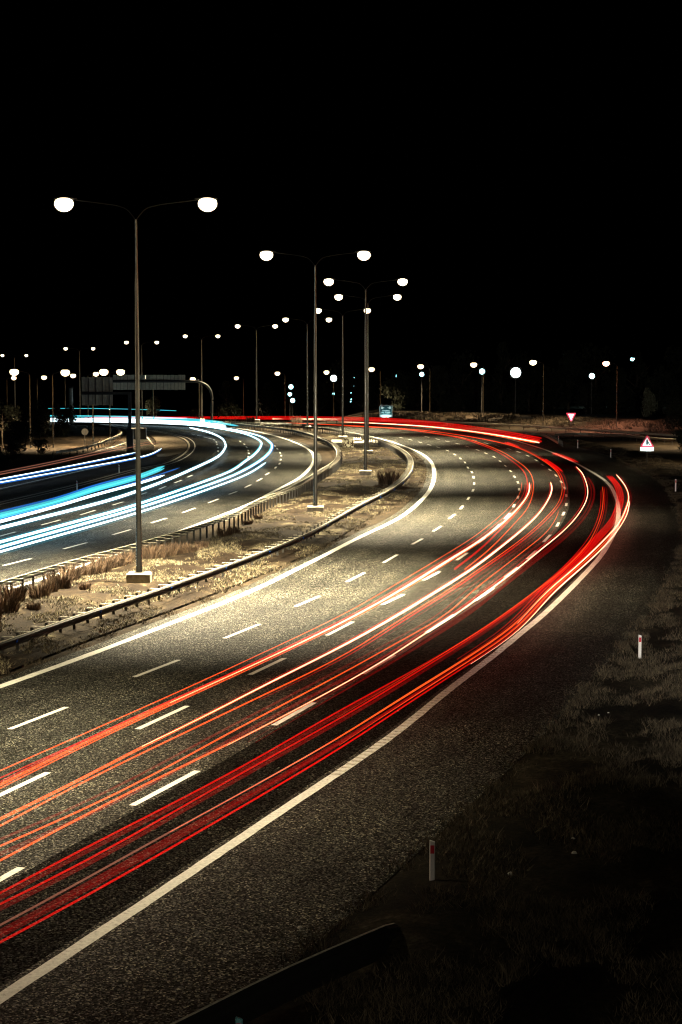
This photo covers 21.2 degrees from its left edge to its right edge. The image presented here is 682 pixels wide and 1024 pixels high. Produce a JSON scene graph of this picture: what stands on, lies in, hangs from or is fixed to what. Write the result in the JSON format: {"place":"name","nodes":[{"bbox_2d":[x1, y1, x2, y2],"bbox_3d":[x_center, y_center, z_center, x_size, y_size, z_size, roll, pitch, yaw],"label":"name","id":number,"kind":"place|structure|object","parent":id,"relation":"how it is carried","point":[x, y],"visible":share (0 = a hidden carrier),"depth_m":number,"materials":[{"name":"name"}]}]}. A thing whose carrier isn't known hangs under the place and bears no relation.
{"place":"outdoors","nodes":[
{"label":"outdoors","id":0,"kind":"place"},
{"bbox_2d":[0,425,155,489],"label":"ramp road","id":1,"kind":"structure","parent":0,"point":[94,459],"depth_m":191.31,"materials":[{"name":"asphalt"}]},
{"bbox_2d":[132,428,146,438],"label":"utility cabinet","id":2,"kind":"object","parent":1,"relation":"on","point":[143,433],"visible":0.38,"depth_m":251.63,"materials":[{"name":"metal"}]},
{"bbox_2d":[0,421,320,589],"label":"road","id":3,"kind":"structure","parent":0,"point":[210,473],"depth_m":145.66,"materials":[{"name":"asphalt"}]},
{"bbox_2d":[147,431,186,456],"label":"gravel island","id":4,"kind":"structure","parent":3,"relation":"on","point":[167,445],"depth_m":236.09,"materials":[{"name":"gravel"}]},
{"bbox_2d":[0,425,428,678],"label":"median ground","id":5,"kind":"structure","parent":0,"point":[82,630],"depth_m":98.33,"materials":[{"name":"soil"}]},
{"bbox_2d":[0,603,7,620],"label":"dry shrub","id":6,"kind":"object","parent":5,"relation":"on","point":[1,613],"visible":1,"depth_m":75.53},
{"bbox_2d":[0,591,25,612],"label":"dry shrub","id":7,"kind":"object","parent":5,"relation":"on","point":[13,605],"visible":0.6,"depth_m":78.18,"materials":[{"name":"plant"}]},
{"bbox_2d":[0,582,29,601],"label":"dry shrub","id":8,"kind":"object","parent":5,"relation":"on","point":[20,590],"visible":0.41,"depth_m":81.90,"materials":[{"name":"plant"}]},
{"bbox_2d":[24,601,42,609],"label":"dry shrub","id":9,"kind":"object","parent":5,"relation":"on","point":[32,606],"visible":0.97,"depth_m":79.01,"materials":[{"name":"plant"}]},
{"bbox_2d":[26,580,53,598],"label":"dry shrub","id":10,"kind":"object","parent":5,"relation":"on","point":[38,591],"visible":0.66,"depth_m":83.00,"materials":[{"name":"plant"}]},
{"bbox_2d":[40,577,59,592],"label":"dry shrub","id":11,"kind":"object","parent":5,"relation":"on","point":[54,584],"visible":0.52,"depth_m":85.34,"materials":[{"name":"plant"}]},
{"bbox_2d":[41,568,73,588],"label":"dry shrub","id":12,"kind":"object","parent":5,"relation":"on","point":[64,581],"visible":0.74,"depth_m":87.35,"materials":[{"name":"plant"}]},
{"bbox_2d":[57,563,85,580],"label":"dry shrub","id":13,"kind":"object","parent":5,"relation":"on","point":[77,572],"visible":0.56,"depth_m":90.38,"materials":[{"name":"plant"}]},
{"bbox_2d":[76,565,90,576],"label":"dry shrub","id":14,"kind":"object","parent":5,"relation":"on","point":[85,571],"visible":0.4,"depth_m":91.82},
{"bbox_2d":[77,582,91,589],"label":"dry shrub","id":15,"kind":"object","parent":5,"relation":"on","point":[86,586],"visible":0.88,"depth_m":86.41,"materials":[{"name":"plant"}]},
{"bbox_2d":[82,561,107,575],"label":"dry shrub","id":16,"kind":"object","parent":5,"relation":"on","point":[96,569],"visible":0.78,"depth_m":92.15,"materials":[{"name":"plant"}]},
{"bbox_2d":[86,554,117,572],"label":"dry shrub","id":17,"kind":"object","parent":5,"relation":"on","point":[108,566],"visible":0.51,"depth_m":93.63,"materials":[{"name":"plant"}]},
{"bbox_2d":[97,554,119,568],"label":"dry shrub","id":18,"kind":"object","parent":5,"relation":"on","point":[115,564],"visible":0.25,"depth_m":95.69,"materials":[{"name":"plant"}]},
{"bbox_2d":[107,554,130,566],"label":"dry shrub","id":19,"kind":"object","parent":5,"relation":"on","point":[121,561],"visible":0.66,"depth_m":96.56,"materials":[{"name":"plant"}]},
{"bbox_2d":[115,550,135,563],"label":"dry shrub","id":20,"kind":"object","parent":5,"relation":"on","point":[131,556],"visible":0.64,"depth_m":97.65,"materials":[{"name":"plant"}]},
{"bbox_2d":[135,544,161,559],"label":"dry shrub","id":21,"kind":"object","parent":5,"relation":"on","point":[152,553],"visible":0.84,"depth_m":99.77,"materials":[{"name":"plant"}]},
{"bbox_2d":[148,545,170,557],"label":"dry shrub","id":22,"kind":"object","parent":5,"relation":"on","point":[164,553],"visible":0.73,"depth_m":100.64,"materials":[{"name":"plant"}]},
{"bbox_2d":[159,542,180,555],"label":"dry shrub","id":23,"kind":"object","parent":5,"relation":"on","point":[172,552],"visible":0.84,"depth_m":101.83,"materials":[{"name":"plant"}]},
{"bbox_2d":[0,423,341,589],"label":"guardrail","id":24,"kind":"object","parent":5,"relation":"on","point":[33,575],"visible":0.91,"depth_m":118.92,"materials":[{"name":"metal"}]},
{"bbox_2d":[170,542,190,553],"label":"dry shrub","id":25,"kind":"object","parent":5,"relation":"on","point":[182,550],"visible":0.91,"depth_m":102.41,"materials":[{"name":"plant"}]},
{"bbox_2d":[183,544,202,552],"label":"dry shrub","id":26,"kind":"object","parent":5,"relation":"on","point":[192,548],"visible":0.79,"depth_m":102.42,"materials":[{"name":"plant"}]},
{"bbox_2d":[194,540,208,548],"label":"dry shrub","id":27,"kind":"object","parent":5,"relation":"on","point":[205,545],"visible":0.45,"depth_m":104.91,"materials":[{"name":"plant"}]},
{"bbox_2d":[0,421,413,653],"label":"guardrail","id":28,"kind":"object","parent":5,"relation":"on","point":[32,634],"visible":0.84,"depth_m":90.37,"materials":[{"name":"metal"}]},
{"bbox_2d":[215,526,234,537],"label":"dry shrub","id":29,"kind":"object","parent":5,"relation":"on","point":[220,533],"visible":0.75,"depth_m":111.48,"materials":[{"name":"plant"}]},
{"bbox_2d":[227,525,240,533],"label":"dry shrub","id":30,"kind":"object","parent":5,"relation":"on","point":[236,530],"visible":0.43,"depth_m":113.06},
{"bbox_2d":[242,519,253,524],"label":"dry shrub","id":31,"kind":"object","parent":5,"relation":"on","point":[245,522],"visible":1,"depth_m":120.34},
{"bbox_2d":[252,513,262,519],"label":"dry shrub","id":32,"kind":"object","parent":5,"relation":"on","point":[256,517],"visible":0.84,"depth_m":124.65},
{"bbox_2d":[343,437,353,447],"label":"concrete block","id":33,"kind":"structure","parent":5,"relation":"on","point":[348,441],"depth_m":226.52,"materials":[{"name":"concrete"}]},
{"bbox_2d":[374,469,402,484],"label":"dry shrub","id":34,"kind":"object","parent":5,"relation":"on","point":[389,478],"visible":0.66,"depth_m":157.08,"materials":[{"name":"plant"}]},
{"bbox_2d":[372,484,411,490],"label":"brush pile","id":35,"kind":"object","parent":5,"relation":"on","point":[402,487],"visible":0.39,"depth_m":153.41,"materials":[{"name":"plant"}]},
{"bbox_2d":[0,420,681,1023],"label":"road","id":36,"kind":"structure","parent":0,"point":[98,736],"depth_m":57.42,"materials":[{"name":"asphalt"}]},
{"bbox_2d":[64,347,94,420],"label":"twin street lamp","id":37,"kind":"object","parent":36,"relation":"on","point":[92,348],"visible":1,"depth_m":456.70,"materials":[{"name":"metal"}]},
{"bbox_2d":[124,341,158,421],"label":"twin street lamp","id":38,"kind":"object","parent":36,"relation":"on","point":[142,419],"visible":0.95,"depth_m":411.71,"materials":[{"name":"metal"}]},
{"bbox_2d":[183,334,219,421],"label":"twin street lamp","id":39,"kind":"object","parent":36,"relation":"on","point":[217,336],"visible":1,"depth_m":388.00,"materials":[{"name":"metal"}]},
{"bbox_2d":[235,324,277,422],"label":"twin street lamp","id":40,"kind":"object","parent":36,"relation":"on","point":[238,326],"visible":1,"depth_m":332.82,"materials":[{"name":"metal"}]},
{"bbox_2d":[0,456,613,985],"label":"slow lane","id":41,"kind":"structure","parent":36,"relation":"on","point":[64,898],"depth_m":48.89,"materials":[{"name":"asphalt"}]},
{"bbox_2d":[0,386,681,961],"bbox_3d":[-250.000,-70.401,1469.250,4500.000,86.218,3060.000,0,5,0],"label":"ground","id":42,"kind":"structure","parent":0,"point":[666,450],"depth_m":229.70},
{"bbox_2d":[0,449,9,464],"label":"tree","id":43,"kind":"object","parent":42,"relation":"on","point":[3,458],"visible":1,"depth_m":185.51,"materials":[{"name":"green plant"}]},
{"bbox_2d":[0,399,22,445],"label":"tree","id":44,"kind":"object","parent":42,"relation":"on","point":[9,411],"visible":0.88,"depth_m":234.64,"materials":[{"name":"green plant"}]},
{"bbox_2d":[0,440,26,462],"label":"tree","id":45,"kind":"object","parent":42,"relation":"on","point":[13,448],"visible":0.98,"depth_m":194.93,"materials":[{"name":"green plant"}]},
{"bbox_2d":[1,354,27,420],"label":"twin street lamp","id":46,"kind":"object","parent":42,"relation":"on","point":[2,355],"visible":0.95,"depth_m":520.20,"materials":[{"name":"metal"}]},
{"bbox_2d":[4,420,32,451],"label":"tree","id":47,"kind":"object","parent":42,"relation":"on","point":[15,427],"visible":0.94,"depth_m":214.56,"materials":[{"name":"green plant"}]},
{"bbox_2d":[10,369,30,447],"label":"street lamp","id":48,"kind":"object","parent":42,"relation":"on","point":[14,372],"visible":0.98,"depth_m":228.05,"materials":[{"name":"metal"}]},
{"bbox_2d":[30,439,49,453],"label":"tree","id":49,"kind":"object","parent":42,"relation":"on","point":[37,442],"visible":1,"depth_m":204.93,"materials":[{"name":"green plant"}]},
{"bbox_2d":[33,407,51,438],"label":"tree","id":50,"kind":"object","parent":42,"relation":"on","point":[43,424],"visible":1,"depth_m":249.49,"materials":[{"name":"green plant"}]},
{"bbox_2d":[52,370,69,447],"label":"street lamp","id":51,"kind":"object","parent":42,"relation":"on","point":[65,372],"visible":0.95,"depth_m":228.17,"materials":[{"name":"metal"}]},
{"bbox_2d":[51,403,71,436],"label":"tree","id":52,"kind":"object","parent":42,"relation":"on","point":[63,428],"visible":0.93,"depth_m":261.51,"materials":[{"name":"green plant"}]},
{"bbox_2d":[60,404,76,433],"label":"tree","id":53,"kind":"object","parent":42,"relation":"on","point":[68,413],"visible":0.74,"depth_m":269.33,"materials":[{"name":"green plant"}]},
{"bbox_2d":[68,387,73,423],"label":"sign column","id":54,"kind":"structure","parent":42,"relation":"on","point":[71,395],"depth_m":313.69,"materials":[{"name":"metal"}]},
{"bbox_2d":[52,423,121,457],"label":"guardrail","id":55,"kind":"object","parent":42,"relation":"on","point":[117,436],"visible":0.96,"depth_m":231.25,"materials":[{"name":"metal"}]},
{"bbox_2d":[92,369,107,443],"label":"street lamp","id":56,"kind":"object","parent":42,"relation":"on","point":[103,372],"visible":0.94,"depth_m":233.68,"materials":[{"name":"metal"}]},
{"bbox_2d":[81,377,133,452],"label":"cantilever sign","id":57,"kind":"object","parent":42,"relation":"on","point":[96,390],"visible":0.94,"depth_m":213.61,"materials":[{"name":"metal"}]},
{"bbox_2d":[109,369,124,437],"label":"street lamp","id":58,"kind":"object","parent":42,"relation":"on","point":[120,371],"visible":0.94,"depth_m":251.63,"materials":[{"name":"metal"}]},
{"bbox_2d":[54,196,217,583],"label":"twin street lamp","id":59,"kind":"object","parent":42,"relation":"on","point":[206,204],"visible":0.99,"depth_m":88.16,"materials":[{"name":"metal"}]},
{"bbox_2d":[144,396,160,420],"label":"tree","id":60,"kind":"object","parent":42,"relation":"on","point":[149,403],"visible":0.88,"depth_m":468.37,"materials":[{"name":"green plant"}]},
{"bbox_2d":[113,375,212,422],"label":"gantry sign","id":61,"kind":"object","parent":42,"relation":"on","point":[152,382],"visible":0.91,"depth_m":329.22,"materials":[{"name":"metal"}]},
{"bbox_2d":[190,377,199,421],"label":"street lamp","id":62,"kind":"object","parent":42,"relation":"on","point":[192,378],"visible":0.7,"depth_m":384.22,"materials":[{"name":"metal"}]},
{"bbox_2d":[188,409,203,418],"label":"tree","id":63,"kind":"object","parent":42,"relation":"on","point":[193,412],"visible":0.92,"depth_m":469.42,"materials":[{"name":"green plant"}]},
{"bbox_2d":[213,380,244,420],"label":"tree","id":64,"kind":"object","parent":42,"relation":"on","point":[229,410],"visible":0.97,"depth_m":468.16,"materials":[{"name":"green plant"}]},
{"bbox_2d":[234,377,243,420],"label":"street lamp","id":65,"kind":"object","parent":42,"relation":"on","point":[236,378],"visible":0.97,"depth_m":456.17,"materials":[{"name":"metal"}]},
{"bbox_2d":[245,416,256,422],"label":"dry shrub","id":66,"kind":"object","parent":42,"relation":"on","point":[249,419],"visible":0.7,"depth_m":318.94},
{"bbox_2d":[255,382,278,420],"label":"tree","id":67,"kind":"object","parent":42,"relation":"on","point":[266,407],"visible":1,"depth_m":449.11,"materials":[{"name":"green plant"}]},
{"bbox_2d":[275,372,285,421],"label":"street lamp","id":68,"kind":"object","parent":42,"relation":"on","point":[277,373],"visible":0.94,"depth_m":404.30,"materials":[{"name":"metal"}]},
{"bbox_2d":[171,923,398,1023],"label":"guardrail","id":69,"kind":"object","parent":42,"relation":"on","point":[258,998],"visible":0.91,"depth_m":30.97,"materials":[{"name":"metal"}]},
{"bbox_2d":[280,381,310,417],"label":"tree","id":70,"kind":"object","parent":42,"relation":"on","point":[297,405],"visible":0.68,"depth_m":449.01,"materials":[{"name":"green plant"}]},
{"bbox_2d":[290,416,302,427],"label":"dry shrub","id":71,"kind":"object","parent":42,"relation":"on","point":[295,421],"visible":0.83,"depth_m":293.96,"materials":[{"name":"plant"}]},
{"bbox_2d":[283,317,331,429],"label":"twin street lamp","id":72,"kind":"object","parent":42,"relation":"on","point":[286,319],"visible":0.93,"depth_m":283.88,"materials":[{"name":"metal"}]},
{"bbox_2d":[260,250,370,511],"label":"twin street lamp","id":73,"kind":"object","parent":42,"relation":"on","point":[268,255],"visible":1,"depth_m":128.55,"materials":[{"name":"metal"}]},
{"bbox_2d":[301,379,331,421],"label":"tree","id":74,"kind":"object","parent":42,"relation":"on","point":[319,402],"visible":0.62,"depth_m":438.75,"materials":[{"name":"green plant"}]},
{"bbox_2d":[324,371,333,418],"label":"street lamp","id":75,"kind":"object","parent":42,"relation":"on","point":[326,372],"visible":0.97,"depth_m":389.32,"materials":[{"name":"metal"}]},
{"bbox_2d":[330,375,336,381],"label":"floodlight","id":76,"kind":"object","parent":42,"relation":"on","point":[331,378],"visible":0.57,"depth_m":418.83,"materials":[{"name":"glass"}]},
{"bbox_2d":[316,308,370,438],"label":"twin street lamp","id":77,"kind":"object","parent":42,"relation":"on","point":[318,310],"visible":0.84,"depth_m":247.30,"materials":[{"name":"metal"}]},
{"bbox_2d":[324,278,407,474],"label":"twin street lamp","id":78,"kind":"object","parent":42,"relation":"on","point":[330,281],"visible":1,"depth_m":170.52,"materials":[{"name":"metal"}]},
{"bbox_2d":[335,294,400,453],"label":"twin street lamp","id":79,"kind":"object","parent":42,"relation":"on","point":[395,296],"visible":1,"depth_m":208.19,"materials":[{"name":"metal"}]},
{"bbox_2d":[369,368,380,404],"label":"street lamp","id":80,"kind":"object","parent":42,"relation":"on","point":[371,369],"visible":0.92,"depth_m":362.62,"materials":[{"name":"metal"}]},
{"bbox_2d":[369,385,389,409],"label":"tree","id":81,"kind":"object","parent":42,"relation":"on","point":[376,396],"visible":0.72,"depth_m":399.09,"materials":[{"name":"green plant"}]},
{"bbox_2d":[379,405,391,422],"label":"speed camera sign","id":82,"kind":"object","parent":42,"relation":"on","point":[385,410],"visible":1,"depth_m":317.61,"materials":[{"name":"metal"}]},
{"bbox_2d":[379,369,417,410],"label":"tree","id":83,"kind":"object","parent":42,"relation":"on","point":[392,387],"visible":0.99,"depth_m":367.89,"materials":[{"name":"green plant"}]},
{"bbox_2d":[404,361,431,409],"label":"tree","id":84,"kind":"object","parent":42,"relation":"on","point":[415,380],"visible":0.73,"depth_m":372.44,"materials":[{"name":"green plant"}]},
{"bbox_2d":[419,372,423,410],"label":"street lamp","id":85,"kind":"object","parent":42,"relation":"on","point":[421,374],"visible":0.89,"depth_m":344.26,"materials":[{"name":"metal"}]},
{"bbox_2d":[418,365,429,411],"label":"street lamp","id":86,"kind":"object","parent":42,"relation":"on","point":[420,366],"visible":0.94,"depth_m":339.69,"materials":[{"name":"metal"}]},
{"bbox_2d":[429,840,434,880],"bbox_3d":[1.918,7.414,38.305,0.120,1.031,0.087,0,5,0],"label":"delineator post","id":87,"kind":"object","parent":42,"relation":"on","point":[431,860],"visible":0.87,"depth_m":38.27,"materials":[{"name":"white plastic"}]},
{"bbox_2d":[272,418,675,438],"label":"guardrail","id":88,"kind":"object","parent":42,"relation":"on","point":[551,427],"visible":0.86,"depth_m":291.99,"materials":[{"name":"metal"}]},
{"bbox_2d":[470,363,483,412],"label":"street lamp","id":89,"kind":"object","parent":42,"relation":"on","point":[473,364],"visible":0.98,"depth_m":319.07,"materials":[{"name":"metal"}]},
{"bbox_2d":[479,368,484,412],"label":"street lamp","id":90,"kind":"object","parent":42,"relation":"on","point":[481,371],"visible":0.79,"depth_m":324.31,"materials":[{"name":"metal"}]},
{"bbox_2d":[471,372,496,410],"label":"tree","id":91,"kind":"object","parent":42,"relation":"on","point":[489,403],"visible":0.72,"depth_m":368.27,"materials":[{"name":"green plant"}]},
{"bbox_2d":[510,367,520,413],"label":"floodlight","id":92,"kind":"object","parent":42,"relation":"on","point":[515,372],"visible":0.89,"depth_m":329.00,"materials":[{"name":"metal"}]},
{"bbox_2d":[361,411,681,435],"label":"bank grass","id":93,"kind":"structure","parent":42,"relation":"on","point":[482,417],"depth_m":307.38,"materials":[{"name":"plant"}]},
{"bbox_2d":[530,360,543,425],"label":"street lamp","id":94,"kind":"object","parent":42,"relation":"on","point":[533,362],"visible":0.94,"depth_m":292.80,"materials":[{"name":"metal"}]},
{"bbox_2d":[566,413,575,420],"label":"yield sign","id":95,"kind":"object","parent":42,"relation":"on","point":[571,416],"visible":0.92,"depth_m":284.72,"materials":[{"name":"metal"}]},
{"bbox_2d":[589,373,594,413],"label":"street lamp","id":96,"kind":"object","parent":42,"relation":"on","point":[591,376],"visible":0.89,"depth_m":329.10,"materials":[{"name":"metal"}]},
{"bbox_2d":[603,361,617,428],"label":"street lamp","id":97,"kind":"object","parent":42,"relation":"on","point":[605,363],"visible":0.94,"depth_m":277.57,"materials":[{"name":"metal"}]},
{"bbox_2d":[555,433,680,443],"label":"guardrail","id":98,"kind":"object","parent":42,"relation":"on","point":[629,436],"visible":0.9,"depth_m":250.42,"materials":[{"name":"metal"}]},
{"bbox_2d":[622,350,649,410],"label":"tree","id":99,"kind":"object","parent":42,"relation":"on","point":[637,372],"visible":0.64,"depth_m":363.59,"materials":[{"name":"green plant"}]},
{"bbox_2d":[641,388,657,416],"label":"tree","id":100,"kind":"object","parent":42,"relation":"on","point":[649,401],"visible":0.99,"depth_m":316.82,"materials":[{"name":"green plant"}]},
{"bbox_2d":[639,366,681,412],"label":"tree","id":101,"kind":"object","parent":42,"relation":"on","point":[659,385],"visible":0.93,"depth_m":338.04,"materials":[{"name":"green plant"}]},
{"bbox_2d":[672,429,681,449],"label":"tree","id":102,"kind":"object","parent":42,"relation":"on","point":[678,435],"visible":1,"depth_m":205.03,"materials":[{"name":"green plant"}]},
{"bbox_2d":[0,0,681,417],"label":"sky","id":103,"kind":"structure","parent":0,"point":[518,163],"materials":[{"name":"black"}]},
{"bbox_2d":[246,436,681,1023],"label":"verge ground","id":104,"kind":"structure","parent":0,"point":[590,992],"depth_m":37.53,"materials":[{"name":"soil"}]},
{"bbox_2d":[235,1016,242,1023],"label":"delineator post","id":105,"kind":"object","parent":104,"relation":"on","point":[238,1020],"visible":1,"depth_m":28.31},
{"bbox_2d":[519,432,562,446],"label":"guardrail","id":106,"kind":"object","parent":104,"relation":"on","point":[555,439],"visible":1,"depth_m":250.35,"materials":[{"name":"metal"}]},
{"bbox_2d":[638,635,641,657],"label":"delineator post","id":107,"kind":"object","parent":104,"relation":"on","point":[639,645],"visible":0.87,"depth_m":67.08,"materials":[{"name":"white plastic"}]},
{"bbox_2d":[640,435,653,462],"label":"merge warning sign","id":108,"kind":"object","parent":104,"relation":"on","point":[646,445],"visible":0.98,"depth_m":188.72,"materials":[{"name":"metal"}]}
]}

